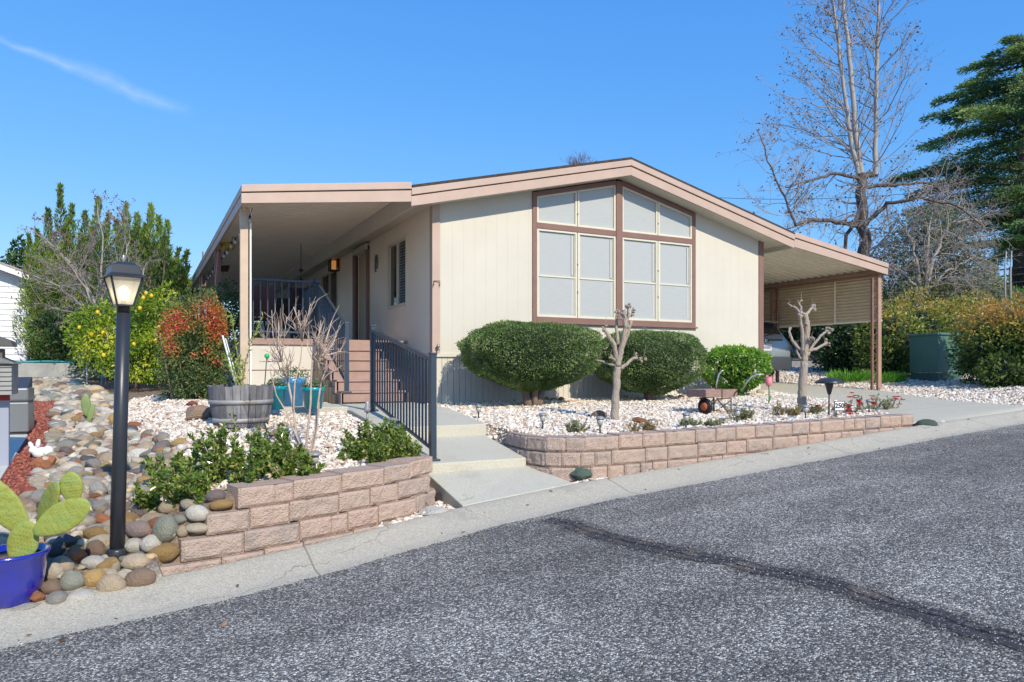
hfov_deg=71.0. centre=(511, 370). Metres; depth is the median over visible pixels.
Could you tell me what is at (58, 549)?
boulder
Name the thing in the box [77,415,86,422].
river stone
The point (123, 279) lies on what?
street lamp
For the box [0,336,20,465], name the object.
house shaped box
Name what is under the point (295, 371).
potted plant
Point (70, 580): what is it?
boulder
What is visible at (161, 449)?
river stone
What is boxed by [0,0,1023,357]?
sky
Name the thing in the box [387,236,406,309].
window
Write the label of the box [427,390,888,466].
white gravel
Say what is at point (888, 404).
rose bush
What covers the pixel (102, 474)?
river stone
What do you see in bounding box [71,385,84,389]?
river stone
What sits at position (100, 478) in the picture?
river stone
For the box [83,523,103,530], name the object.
river stone
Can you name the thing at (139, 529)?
boulder
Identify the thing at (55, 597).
boulder
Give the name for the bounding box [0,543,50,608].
blue pot
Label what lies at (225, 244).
hanging birdhouse
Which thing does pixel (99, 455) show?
river stone
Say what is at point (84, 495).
river stone
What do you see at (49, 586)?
boulder
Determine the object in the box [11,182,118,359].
juniper tree
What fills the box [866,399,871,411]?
path light
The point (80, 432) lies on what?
river stone
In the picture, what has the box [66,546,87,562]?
boulder
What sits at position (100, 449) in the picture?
river stone
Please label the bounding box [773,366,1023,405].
side gravel
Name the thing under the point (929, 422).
rock
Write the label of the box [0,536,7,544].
river stone
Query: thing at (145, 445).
river stone
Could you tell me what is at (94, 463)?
river stone
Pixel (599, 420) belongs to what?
path light
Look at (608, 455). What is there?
garden wall
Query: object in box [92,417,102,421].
river stone
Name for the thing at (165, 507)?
boulder
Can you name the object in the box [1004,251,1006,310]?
young trunk
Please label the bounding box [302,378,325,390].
potted plant
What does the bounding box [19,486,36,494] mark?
rock
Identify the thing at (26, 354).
golden shrub
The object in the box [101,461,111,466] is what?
river stone
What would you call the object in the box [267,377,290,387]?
potted plant
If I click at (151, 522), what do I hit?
river stone
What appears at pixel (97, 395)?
river stone
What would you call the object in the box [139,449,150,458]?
river stone
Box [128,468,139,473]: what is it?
river stone
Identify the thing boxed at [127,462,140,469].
river stone
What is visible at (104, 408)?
river stone
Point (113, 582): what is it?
boulder
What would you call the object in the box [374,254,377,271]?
wall ornament
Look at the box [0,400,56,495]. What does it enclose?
red mulch
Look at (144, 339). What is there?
lemon tree
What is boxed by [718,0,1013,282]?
plane tree
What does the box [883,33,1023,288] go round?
cedar tree
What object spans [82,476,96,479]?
river stone
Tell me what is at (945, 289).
oak tree
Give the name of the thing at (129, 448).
river stone
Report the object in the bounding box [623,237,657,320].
window
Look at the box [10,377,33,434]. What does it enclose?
utility cabinet
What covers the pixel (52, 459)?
river stone
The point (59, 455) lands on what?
river stone
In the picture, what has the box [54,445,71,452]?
river stone
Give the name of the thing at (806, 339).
pruned tree
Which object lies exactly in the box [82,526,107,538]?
boulder
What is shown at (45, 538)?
river stone
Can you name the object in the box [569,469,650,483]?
corner gravel
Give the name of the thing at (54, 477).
river stone
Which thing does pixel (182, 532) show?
boulder
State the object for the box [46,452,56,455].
river stone
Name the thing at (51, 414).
river stone
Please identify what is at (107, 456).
river stone
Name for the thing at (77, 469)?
river stone
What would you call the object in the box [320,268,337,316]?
window
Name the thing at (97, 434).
river stone
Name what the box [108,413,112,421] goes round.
river stone
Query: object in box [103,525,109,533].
river stone
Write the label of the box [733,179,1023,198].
service wire
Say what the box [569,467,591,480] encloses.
rock
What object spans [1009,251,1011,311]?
young trunk
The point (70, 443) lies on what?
river stone
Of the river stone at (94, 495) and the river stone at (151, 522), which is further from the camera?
the river stone at (94, 495)
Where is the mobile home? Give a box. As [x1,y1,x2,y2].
[263,157,794,403]
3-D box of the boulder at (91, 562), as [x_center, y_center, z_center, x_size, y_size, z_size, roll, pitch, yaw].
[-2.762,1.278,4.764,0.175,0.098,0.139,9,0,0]
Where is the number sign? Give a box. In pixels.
[834,401,844,416]
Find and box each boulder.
[29,590,45,602]
[41,580,62,593]
[45,562,63,579]
[45,591,68,604]
[48,542,65,556]
[51,555,74,571]
[54,533,77,548]
[59,570,84,590]
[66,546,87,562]
[66,589,95,601]
[77,515,95,526]
[81,555,104,569]
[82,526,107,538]
[83,568,106,586]
[86,540,105,555]
[94,513,109,522]
[96,573,125,591]
[111,558,120,571]
[117,570,128,579]
[120,553,149,569]
[125,538,140,553]
[125,567,156,586]
[126,520,151,537]
[131,505,151,516]
[139,534,161,551]
[147,542,179,561]
[151,514,178,542]
[158,501,180,513]
[174,514,187,524]
[177,525,188,537]
[180,498,197,509]
[185,505,208,520]
[185,523,208,533]
[205,489,225,501]
[209,499,233,509]
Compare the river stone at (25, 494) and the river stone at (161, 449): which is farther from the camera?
the river stone at (161, 449)
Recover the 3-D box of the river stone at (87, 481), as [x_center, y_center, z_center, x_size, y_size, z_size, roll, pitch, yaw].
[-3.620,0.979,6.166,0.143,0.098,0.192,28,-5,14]
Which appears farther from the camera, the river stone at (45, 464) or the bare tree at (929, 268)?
the bare tree at (929, 268)
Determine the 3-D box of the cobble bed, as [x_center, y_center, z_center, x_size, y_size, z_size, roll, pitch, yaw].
[-8.953,0.710,10.988,5.158,1.417,17.812,0,0,-34]
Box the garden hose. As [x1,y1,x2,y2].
[16,360,94,362]
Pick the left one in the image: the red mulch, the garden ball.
the red mulch
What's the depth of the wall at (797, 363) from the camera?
24.35 m
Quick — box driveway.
[761,381,1023,422]
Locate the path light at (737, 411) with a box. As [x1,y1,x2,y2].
[733,408,740,421]
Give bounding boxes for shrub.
[24,306,93,360]
[24,330,57,360]
[67,312,204,383]
[130,412,325,513]
[153,283,233,399]
[207,277,260,384]
[259,294,347,452]
[336,417,422,463]
[563,419,590,432]
[624,418,657,430]
[679,416,703,425]
[701,344,772,395]
[703,418,724,425]
[724,402,754,420]
[770,400,802,415]
[779,325,825,357]
[809,404,827,411]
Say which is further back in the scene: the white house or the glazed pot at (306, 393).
the white house
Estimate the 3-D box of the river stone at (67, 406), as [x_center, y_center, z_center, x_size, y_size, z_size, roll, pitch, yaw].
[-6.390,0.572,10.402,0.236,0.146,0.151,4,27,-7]
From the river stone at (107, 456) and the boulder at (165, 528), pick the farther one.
the river stone at (107, 456)
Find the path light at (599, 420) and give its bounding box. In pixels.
[596,416,603,432]
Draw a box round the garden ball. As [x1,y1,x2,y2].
[264,354,268,383]
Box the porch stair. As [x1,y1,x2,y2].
[315,341,408,403]
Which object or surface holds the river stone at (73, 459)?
on the ground at (155, 563)
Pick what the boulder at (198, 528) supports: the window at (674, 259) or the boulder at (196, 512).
the boulder at (196, 512)
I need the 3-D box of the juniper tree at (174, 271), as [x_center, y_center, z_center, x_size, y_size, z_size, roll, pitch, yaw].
[-9.853,-2.209,19.151,3.135,5.009,2.266,0,0,-7]
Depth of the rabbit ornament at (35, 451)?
7.04 m
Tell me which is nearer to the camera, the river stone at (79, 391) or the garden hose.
the river stone at (79, 391)
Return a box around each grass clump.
[824,368,874,381]
[874,370,909,382]
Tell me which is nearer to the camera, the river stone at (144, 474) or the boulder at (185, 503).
the boulder at (185, 503)
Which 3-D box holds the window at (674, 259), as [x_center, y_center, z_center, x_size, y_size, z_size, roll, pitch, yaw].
[3.143,-1.703,13.893,0.831,1.535,0.053,0,0,-27]
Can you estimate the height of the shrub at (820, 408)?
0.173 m
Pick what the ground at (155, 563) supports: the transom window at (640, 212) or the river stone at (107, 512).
the river stone at (107, 512)
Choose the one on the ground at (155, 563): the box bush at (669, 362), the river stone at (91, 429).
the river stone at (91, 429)
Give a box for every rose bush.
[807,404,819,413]
[845,392,884,413]
[878,395,905,409]
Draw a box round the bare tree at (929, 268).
[871,186,1022,310]
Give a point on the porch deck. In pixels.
(258, 367)
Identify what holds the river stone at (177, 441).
on the ground at (155, 563)
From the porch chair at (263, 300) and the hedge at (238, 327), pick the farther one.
the hedge at (238, 327)
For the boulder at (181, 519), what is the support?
on the ground at (155, 563)
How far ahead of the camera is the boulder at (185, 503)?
5.16 m
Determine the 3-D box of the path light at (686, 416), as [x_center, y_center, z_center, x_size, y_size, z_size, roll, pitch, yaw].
[1.997,0.595,8.240,0.096,0.230,0.096,0,0,-27]
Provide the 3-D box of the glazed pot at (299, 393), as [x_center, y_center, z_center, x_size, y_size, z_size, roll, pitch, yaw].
[-2.867,0.283,9.385,0.356,0.360,0.356,0,0,-27]
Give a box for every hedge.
[138,301,262,355]
[809,290,889,372]
[849,284,1005,376]
[943,290,1023,387]
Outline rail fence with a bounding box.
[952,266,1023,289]
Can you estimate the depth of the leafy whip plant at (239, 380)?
7.74 m
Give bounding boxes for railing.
[248,277,318,338]
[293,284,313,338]
[313,278,351,392]
[369,325,439,461]
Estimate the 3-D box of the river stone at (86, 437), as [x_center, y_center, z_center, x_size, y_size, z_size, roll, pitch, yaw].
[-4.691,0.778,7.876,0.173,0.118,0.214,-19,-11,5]
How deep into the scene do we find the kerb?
5.48 m
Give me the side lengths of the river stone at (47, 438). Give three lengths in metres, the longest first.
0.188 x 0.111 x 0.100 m
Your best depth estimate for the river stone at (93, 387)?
13.55 m
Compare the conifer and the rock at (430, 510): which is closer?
the rock at (430, 510)
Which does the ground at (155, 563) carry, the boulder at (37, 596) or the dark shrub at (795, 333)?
the dark shrub at (795, 333)
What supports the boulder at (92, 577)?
on the ground at (155, 563)
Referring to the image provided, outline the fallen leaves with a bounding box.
[26,419,1000,645]
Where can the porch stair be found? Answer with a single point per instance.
(359, 366)
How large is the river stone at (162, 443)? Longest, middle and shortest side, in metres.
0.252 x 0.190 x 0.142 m
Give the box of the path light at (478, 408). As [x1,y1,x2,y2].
[475,405,481,417]
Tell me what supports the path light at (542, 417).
on the white gravel at (520, 416)
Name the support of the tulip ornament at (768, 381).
on the white gravel at (520, 416)
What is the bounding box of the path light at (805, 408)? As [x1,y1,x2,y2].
[802,405,808,417]
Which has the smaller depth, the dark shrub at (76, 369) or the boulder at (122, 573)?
the boulder at (122, 573)
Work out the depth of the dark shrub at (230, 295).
12.20 m
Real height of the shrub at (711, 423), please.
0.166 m
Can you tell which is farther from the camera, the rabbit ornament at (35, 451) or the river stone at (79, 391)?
the river stone at (79, 391)
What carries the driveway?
on the ground at (155, 563)
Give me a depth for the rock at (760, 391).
14.08 m
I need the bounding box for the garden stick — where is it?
[222,335,237,385]
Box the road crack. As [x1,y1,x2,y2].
[542,518,1023,651]
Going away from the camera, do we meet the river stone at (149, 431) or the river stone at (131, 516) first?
the river stone at (131, 516)
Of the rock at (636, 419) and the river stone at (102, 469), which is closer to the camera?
the river stone at (102, 469)
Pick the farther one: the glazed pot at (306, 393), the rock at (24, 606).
the glazed pot at (306, 393)
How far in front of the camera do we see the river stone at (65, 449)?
7.18 m
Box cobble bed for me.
[19,376,189,578]
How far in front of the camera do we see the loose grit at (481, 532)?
5.57 m
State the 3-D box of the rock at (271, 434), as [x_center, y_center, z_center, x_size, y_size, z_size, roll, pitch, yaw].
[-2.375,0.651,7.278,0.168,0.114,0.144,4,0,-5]
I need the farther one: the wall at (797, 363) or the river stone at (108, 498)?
the wall at (797, 363)
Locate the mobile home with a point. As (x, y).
(591, 245)
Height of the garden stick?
0.560 m
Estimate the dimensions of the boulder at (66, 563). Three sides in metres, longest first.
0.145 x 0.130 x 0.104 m
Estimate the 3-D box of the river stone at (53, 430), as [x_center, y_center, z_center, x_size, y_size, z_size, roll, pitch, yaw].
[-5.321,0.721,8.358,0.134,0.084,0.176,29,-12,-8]
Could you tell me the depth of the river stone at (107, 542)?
4.92 m
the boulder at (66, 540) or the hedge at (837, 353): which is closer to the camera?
the boulder at (66, 540)
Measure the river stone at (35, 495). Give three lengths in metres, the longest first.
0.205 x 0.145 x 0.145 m
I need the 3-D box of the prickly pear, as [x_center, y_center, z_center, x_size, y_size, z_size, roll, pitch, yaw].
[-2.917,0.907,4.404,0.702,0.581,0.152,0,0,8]
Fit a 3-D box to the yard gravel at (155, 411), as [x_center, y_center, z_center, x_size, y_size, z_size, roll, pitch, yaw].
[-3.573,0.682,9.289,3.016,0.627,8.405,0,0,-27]
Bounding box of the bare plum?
[3,189,169,383]
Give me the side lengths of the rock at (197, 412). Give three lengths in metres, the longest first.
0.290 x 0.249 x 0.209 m
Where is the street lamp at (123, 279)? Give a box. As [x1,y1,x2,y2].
[99,254,147,559]
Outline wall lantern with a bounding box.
[328,258,339,271]
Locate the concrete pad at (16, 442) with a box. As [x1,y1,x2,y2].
[0,434,27,479]
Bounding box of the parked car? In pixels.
[761,321,791,380]
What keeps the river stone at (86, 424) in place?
on the ground at (155, 563)
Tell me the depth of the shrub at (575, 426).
7.86 m
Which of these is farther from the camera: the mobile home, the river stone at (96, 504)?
the mobile home
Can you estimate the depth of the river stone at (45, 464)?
6.71 m
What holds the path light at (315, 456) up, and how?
on the ground at (155, 563)
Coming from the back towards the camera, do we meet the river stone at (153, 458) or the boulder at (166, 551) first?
the river stone at (153, 458)
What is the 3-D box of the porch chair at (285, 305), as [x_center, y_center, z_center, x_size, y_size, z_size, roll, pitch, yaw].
[-4.921,-1.023,15.302,0.574,0.986,0.560,0,0,43]
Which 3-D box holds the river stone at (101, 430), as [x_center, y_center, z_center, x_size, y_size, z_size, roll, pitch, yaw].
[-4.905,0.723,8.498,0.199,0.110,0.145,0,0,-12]
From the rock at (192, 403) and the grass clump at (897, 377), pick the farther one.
the grass clump at (897, 377)
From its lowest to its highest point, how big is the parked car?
1.550 m
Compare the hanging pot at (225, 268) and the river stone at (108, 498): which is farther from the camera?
the hanging pot at (225, 268)
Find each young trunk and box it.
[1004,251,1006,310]
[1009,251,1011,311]
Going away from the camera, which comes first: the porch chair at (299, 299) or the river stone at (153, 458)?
the river stone at (153, 458)
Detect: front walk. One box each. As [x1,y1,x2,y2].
[336,402,485,437]
[411,435,525,472]
[429,466,573,507]
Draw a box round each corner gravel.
[377,500,454,527]
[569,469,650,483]
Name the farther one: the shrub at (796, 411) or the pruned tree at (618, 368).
the shrub at (796, 411)
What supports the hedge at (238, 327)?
on the ground at (155, 563)
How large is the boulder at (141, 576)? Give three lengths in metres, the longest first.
0.193 x 0.149 x 0.139 m
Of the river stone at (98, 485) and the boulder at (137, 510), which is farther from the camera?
the river stone at (98, 485)
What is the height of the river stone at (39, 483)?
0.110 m
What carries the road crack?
on the road
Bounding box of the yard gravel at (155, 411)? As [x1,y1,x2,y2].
[111,393,398,493]
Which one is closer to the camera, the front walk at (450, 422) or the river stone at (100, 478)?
the river stone at (100, 478)
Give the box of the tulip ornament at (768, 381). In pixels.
[765,375,771,403]
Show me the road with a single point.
(522, 600)
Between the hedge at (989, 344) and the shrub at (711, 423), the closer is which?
the shrub at (711, 423)
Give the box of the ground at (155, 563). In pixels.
[5,285,1023,599]
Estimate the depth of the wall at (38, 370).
16.56 m
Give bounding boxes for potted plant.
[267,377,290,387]
[272,366,309,381]
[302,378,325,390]
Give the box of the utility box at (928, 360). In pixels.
[907,333,962,380]
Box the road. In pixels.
[0,424,1023,681]
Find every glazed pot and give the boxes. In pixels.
[271,386,286,409]
[279,378,306,405]
[301,387,325,408]
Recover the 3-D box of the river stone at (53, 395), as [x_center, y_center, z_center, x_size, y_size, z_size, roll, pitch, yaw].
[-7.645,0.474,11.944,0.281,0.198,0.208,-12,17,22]
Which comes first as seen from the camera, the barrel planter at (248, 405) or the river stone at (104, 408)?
the barrel planter at (248, 405)
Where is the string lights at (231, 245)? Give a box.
[195,208,252,294]
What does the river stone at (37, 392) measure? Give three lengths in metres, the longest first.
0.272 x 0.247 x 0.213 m
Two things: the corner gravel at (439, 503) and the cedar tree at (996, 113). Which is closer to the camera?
the corner gravel at (439, 503)
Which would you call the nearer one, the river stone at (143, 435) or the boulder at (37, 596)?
the boulder at (37, 596)
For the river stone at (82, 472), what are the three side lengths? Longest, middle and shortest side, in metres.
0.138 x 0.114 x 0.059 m
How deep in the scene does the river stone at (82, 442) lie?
7.60 m
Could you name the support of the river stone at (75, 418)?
on the ground at (155, 563)
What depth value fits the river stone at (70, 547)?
4.86 m
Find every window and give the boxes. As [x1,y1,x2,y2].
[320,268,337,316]
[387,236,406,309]
[537,191,576,225]
[537,228,576,317]
[577,185,615,230]
[577,232,615,318]
[623,186,657,234]
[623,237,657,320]
[658,202,691,238]
[658,241,691,322]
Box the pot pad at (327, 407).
[271,402,347,412]
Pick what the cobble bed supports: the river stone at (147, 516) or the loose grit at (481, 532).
the river stone at (147, 516)
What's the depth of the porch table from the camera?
12.84 m
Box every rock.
[0,527,10,533]
[10,603,40,610]
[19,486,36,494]
[185,400,197,405]
[185,405,211,420]
[269,429,276,436]
[418,505,450,515]
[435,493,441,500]
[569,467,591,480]
[591,410,606,417]
[631,417,647,422]
[756,389,764,392]
[915,419,937,425]
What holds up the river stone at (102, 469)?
on the ground at (155, 563)
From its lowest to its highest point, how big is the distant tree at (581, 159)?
10.784 m
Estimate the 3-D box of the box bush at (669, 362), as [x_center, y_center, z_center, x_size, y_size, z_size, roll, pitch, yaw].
[2.381,-0.094,12.395,2.061,1.352,1.693,0,0,-27]
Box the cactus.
[81,394,94,421]
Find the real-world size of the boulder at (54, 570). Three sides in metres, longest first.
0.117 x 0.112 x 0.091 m
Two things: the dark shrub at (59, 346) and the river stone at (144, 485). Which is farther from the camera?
the dark shrub at (59, 346)
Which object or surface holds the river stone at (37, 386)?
on the ground at (155, 563)
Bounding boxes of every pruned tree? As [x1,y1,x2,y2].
[596,303,646,419]
[787,292,833,411]
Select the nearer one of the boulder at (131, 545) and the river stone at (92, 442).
the boulder at (131, 545)
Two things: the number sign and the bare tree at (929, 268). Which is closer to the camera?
the number sign
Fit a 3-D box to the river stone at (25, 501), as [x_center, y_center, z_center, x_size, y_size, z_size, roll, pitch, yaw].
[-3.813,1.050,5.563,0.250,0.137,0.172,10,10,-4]
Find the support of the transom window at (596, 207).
in the mobile home
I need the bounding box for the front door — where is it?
[359,254,365,339]
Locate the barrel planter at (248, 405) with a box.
[208,384,273,427]
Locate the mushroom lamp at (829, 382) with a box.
[814,377,843,414]
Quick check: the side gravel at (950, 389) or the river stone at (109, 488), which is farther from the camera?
the side gravel at (950, 389)
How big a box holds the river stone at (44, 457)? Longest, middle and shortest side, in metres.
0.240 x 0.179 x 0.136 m
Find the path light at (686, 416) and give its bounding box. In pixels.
[682,412,689,427]
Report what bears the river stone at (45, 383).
on the ground at (155, 563)
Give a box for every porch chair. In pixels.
[248,286,279,337]
[263,298,287,338]
[286,287,328,338]
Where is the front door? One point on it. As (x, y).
(362, 259)
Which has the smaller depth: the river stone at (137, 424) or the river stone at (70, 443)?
the river stone at (70, 443)
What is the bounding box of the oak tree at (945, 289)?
[870,199,1019,312]
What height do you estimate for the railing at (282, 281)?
1.022 m
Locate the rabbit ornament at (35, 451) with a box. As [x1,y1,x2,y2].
[28,439,53,457]
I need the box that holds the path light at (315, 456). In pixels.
[309,451,321,468]
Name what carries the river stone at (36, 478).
on the ground at (155, 563)
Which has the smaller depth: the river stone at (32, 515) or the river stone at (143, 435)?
the river stone at (32, 515)
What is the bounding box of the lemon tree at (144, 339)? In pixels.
[59,280,183,388]
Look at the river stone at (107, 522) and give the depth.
5.21 m
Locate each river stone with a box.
[0,532,8,536]
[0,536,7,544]
[18,491,32,497]
[19,497,37,507]
[24,502,35,510]
[27,512,36,518]
[28,476,49,483]
[28,489,44,501]
[30,455,56,465]
[31,480,45,486]
[32,385,43,388]
[34,389,40,394]
[36,471,49,475]
[38,460,50,468]
[40,455,58,463]
[41,381,52,385]
[43,431,64,438]
[43,534,59,540]
[44,436,59,441]
[45,411,60,417]
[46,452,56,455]
[47,392,61,399]
[47,468,60,472]
[48,408,61,411]
[48,428,61,432]
[50,474,62,480]
[52,383,66,386]
[54,440,77,446]
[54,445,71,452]
[56,452,65,458]
[58,413,75,419]
[59,446,74,452]
[59,461,81,471]
[60,492,88,500]
[61,434,78,438]
[63,404,76,409]
[65,466,84,473]
[66,545,83,551]
[67,457,78,461]
[70,415,80,420]
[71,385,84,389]
[73,389,86,393]
[74,431,88,434]
[75,422,96,428]
[76,435,94,440]
[76,440,89,446]
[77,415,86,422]
[79,449,97,455]
[79,455,94,460]
[79,471,92,475]
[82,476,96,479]
[82,478,97,486]
[83,441,100,447]
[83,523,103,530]
[83,534,108,550]
[85,427,98,432]
[85,458,100,467]
[86,385,104,390]
[89,432,101,437]
[89,480,106,493]
[89,493,100,497]
[90,393,103,398]
[90,500,108,510]
[91,401,100,406]
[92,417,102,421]
[93,466,111,474]
[93,472,111,476]
[95,446,110,453]
[95,451,108,458]
[96,427,106,433]
[96,476,105,479]
[96,506,106,512]
[96,557,123,568]
[98,407,112,411]
[98,452,111,461]
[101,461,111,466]
[102,495,110,504]
[102,519,109,525]
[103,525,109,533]
[103,568,117,573]
[104,509,110,515]
[104,534,128,546]
[107,483,127,494]
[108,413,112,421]
[126,512,140,521]
[127,446,137,452]
[127,448,146,456]
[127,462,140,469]
[127,473,133,478]
[128,421,140,426]
[128,425,137,429]
[128,429,139,436]
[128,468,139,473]
[131,457,144,462]
[134,481,150,492]
[136,441,153,448]
[136,476,150,483]
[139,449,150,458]
[140,434,152,438]
[140,463,146,472]
[140,512,164,521]
[142,429,153,433]
[142,464,161,476]
[147,516,159,528]
[148,454,157,462]
[151,440,170,452]
[155,432,169,442]
[155,447,163,451]
[163,452,170,458]
[170,438,186,446]
[170,449,180,458]
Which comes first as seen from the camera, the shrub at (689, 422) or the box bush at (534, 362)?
the shrub at (689, 422)
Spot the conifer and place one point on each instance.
(13, 259)
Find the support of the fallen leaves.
on the road
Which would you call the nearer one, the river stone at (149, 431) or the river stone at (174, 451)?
the river stone at (174, 451)
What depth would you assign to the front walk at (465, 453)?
7.51 m
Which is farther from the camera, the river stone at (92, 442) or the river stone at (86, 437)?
the river stone at (86, 437)
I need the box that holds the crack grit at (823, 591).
[530,515,1023,658]
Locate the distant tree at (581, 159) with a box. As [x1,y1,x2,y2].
[565,150,596,164]
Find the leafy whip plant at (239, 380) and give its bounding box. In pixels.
[222,311,262,384]
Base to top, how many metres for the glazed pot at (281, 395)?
0.280 m
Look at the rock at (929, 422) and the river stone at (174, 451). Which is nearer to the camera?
the river stone at (174, 451)
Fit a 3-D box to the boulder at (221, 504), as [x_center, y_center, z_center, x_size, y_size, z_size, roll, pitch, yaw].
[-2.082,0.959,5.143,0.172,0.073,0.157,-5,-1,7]
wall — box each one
[18,363,96,377]
[160,453,435,574]
[505,414,912,481]
[792,361,820,366]
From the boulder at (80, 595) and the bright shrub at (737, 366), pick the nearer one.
the boulder at (80, 595)
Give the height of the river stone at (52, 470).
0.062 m
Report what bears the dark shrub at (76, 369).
on the ground at (155, 563)
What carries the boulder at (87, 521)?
on the ground at (155, 563)
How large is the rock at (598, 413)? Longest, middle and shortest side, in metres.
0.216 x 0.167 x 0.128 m
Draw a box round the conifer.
[0,234,26,269]
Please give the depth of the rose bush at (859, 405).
10.18 m
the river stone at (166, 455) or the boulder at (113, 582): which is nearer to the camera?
the boulder at (113, 582)
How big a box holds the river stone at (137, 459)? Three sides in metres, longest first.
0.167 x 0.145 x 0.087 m
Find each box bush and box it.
[454,319,605,405]
[589,326,710,400]
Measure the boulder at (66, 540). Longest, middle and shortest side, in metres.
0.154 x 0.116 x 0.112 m
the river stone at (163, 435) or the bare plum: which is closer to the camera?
the river stone at (163, 435)
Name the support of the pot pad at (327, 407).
on the ground at (155, 563)
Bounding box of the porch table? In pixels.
[270,316,307,338]
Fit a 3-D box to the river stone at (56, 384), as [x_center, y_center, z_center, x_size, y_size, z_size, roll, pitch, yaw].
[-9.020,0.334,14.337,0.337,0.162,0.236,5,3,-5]
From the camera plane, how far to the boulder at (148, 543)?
4.85 m
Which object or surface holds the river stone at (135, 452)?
on the ground at (155, 563)
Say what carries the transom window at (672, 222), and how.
in the mobile home
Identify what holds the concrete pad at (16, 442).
on the ground at (155, 563)
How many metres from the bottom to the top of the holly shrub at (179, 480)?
0.802 m
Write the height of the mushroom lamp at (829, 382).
0.581 m
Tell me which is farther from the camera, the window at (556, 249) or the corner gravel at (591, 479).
the window at (556, 249)
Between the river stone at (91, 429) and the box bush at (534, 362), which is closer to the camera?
the river stone at (91, 429)
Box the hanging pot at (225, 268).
[221,265,229,273]
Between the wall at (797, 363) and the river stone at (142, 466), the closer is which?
the river stone at (142, 466)
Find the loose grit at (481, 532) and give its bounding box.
[1,423,1023,650]
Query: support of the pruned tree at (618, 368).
on the ground at (155, 563)
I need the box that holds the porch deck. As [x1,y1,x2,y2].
[208,338,406,385]
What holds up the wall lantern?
attached to the mobile home
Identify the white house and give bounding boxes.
[0,262,54,360]
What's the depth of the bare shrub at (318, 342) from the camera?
6.47 m
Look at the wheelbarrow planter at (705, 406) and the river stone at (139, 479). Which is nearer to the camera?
the river stone at (139, 479)
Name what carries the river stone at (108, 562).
on the ground at (155, 563)
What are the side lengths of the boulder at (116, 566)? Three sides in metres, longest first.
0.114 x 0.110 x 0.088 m
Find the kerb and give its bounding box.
[0,410,1023,648]
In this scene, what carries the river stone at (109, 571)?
on the ground at (155, 563)
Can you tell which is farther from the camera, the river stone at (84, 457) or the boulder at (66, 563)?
the river stone at (84, 457)
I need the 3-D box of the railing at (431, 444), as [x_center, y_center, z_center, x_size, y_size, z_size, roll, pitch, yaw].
[-1.272,0.167,8.109,0.120,1.477,2.220,0,0,-27]
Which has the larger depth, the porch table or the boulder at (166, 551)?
the porch table
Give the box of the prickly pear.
[0,472,90,556]
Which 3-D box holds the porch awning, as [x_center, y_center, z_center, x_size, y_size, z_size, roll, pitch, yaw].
[-6.928,-1.175,18.787,2.460,3.429,18.767,0,0,-27]
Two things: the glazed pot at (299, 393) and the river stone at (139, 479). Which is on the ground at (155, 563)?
the river stone at (139, 479)
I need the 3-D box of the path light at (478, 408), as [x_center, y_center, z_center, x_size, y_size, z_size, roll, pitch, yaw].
[-0.432,0.557,9.280,0.096,0.230,0.096,0,0,-27]
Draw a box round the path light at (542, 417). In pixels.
[539,413,546,428]
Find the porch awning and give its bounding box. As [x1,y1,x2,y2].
[182,182,411,384]
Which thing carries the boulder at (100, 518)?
on the cobble bed
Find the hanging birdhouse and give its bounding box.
[221,242,234,250]
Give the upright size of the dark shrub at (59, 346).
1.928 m
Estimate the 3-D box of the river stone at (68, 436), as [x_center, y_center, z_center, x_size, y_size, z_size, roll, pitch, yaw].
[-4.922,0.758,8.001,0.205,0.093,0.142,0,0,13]
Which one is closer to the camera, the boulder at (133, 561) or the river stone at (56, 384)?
the boulder at (133, 561)
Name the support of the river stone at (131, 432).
on the ground at (155, 563)
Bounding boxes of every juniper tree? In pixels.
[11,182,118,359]
[86,200,196,377]
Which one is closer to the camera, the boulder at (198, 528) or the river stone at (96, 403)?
the boulder at (198, 528)
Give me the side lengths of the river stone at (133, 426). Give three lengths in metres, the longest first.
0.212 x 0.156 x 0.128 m
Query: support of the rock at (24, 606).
on the ground at (155, 563)
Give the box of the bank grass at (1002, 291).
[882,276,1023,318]
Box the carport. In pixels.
[764,232,888,389]
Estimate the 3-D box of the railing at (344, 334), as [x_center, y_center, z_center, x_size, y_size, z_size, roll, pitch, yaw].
[-2.795,-0.601,11.086,0.120,1.842,2.030,0,0,-27]
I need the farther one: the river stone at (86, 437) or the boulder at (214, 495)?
the river stone at (86, 437)
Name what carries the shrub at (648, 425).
on the ground at (155, 563)
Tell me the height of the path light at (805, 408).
0.230 m
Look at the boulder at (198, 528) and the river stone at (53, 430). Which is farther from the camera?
the river stone at (53, 430)
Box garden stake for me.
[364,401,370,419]
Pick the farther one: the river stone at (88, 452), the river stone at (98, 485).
the river stone at (88, 452)
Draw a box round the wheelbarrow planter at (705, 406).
[686,370,763,413]
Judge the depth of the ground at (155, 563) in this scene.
7.12 m
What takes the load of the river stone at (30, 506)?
on the ground at (155, 563)
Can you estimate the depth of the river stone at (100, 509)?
5.52 m
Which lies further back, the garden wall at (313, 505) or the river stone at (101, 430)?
the river stone at (101, 430)
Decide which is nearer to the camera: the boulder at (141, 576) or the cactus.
the boulder at (141, 576)
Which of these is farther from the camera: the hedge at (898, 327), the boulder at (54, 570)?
the hedge at (898, 327)

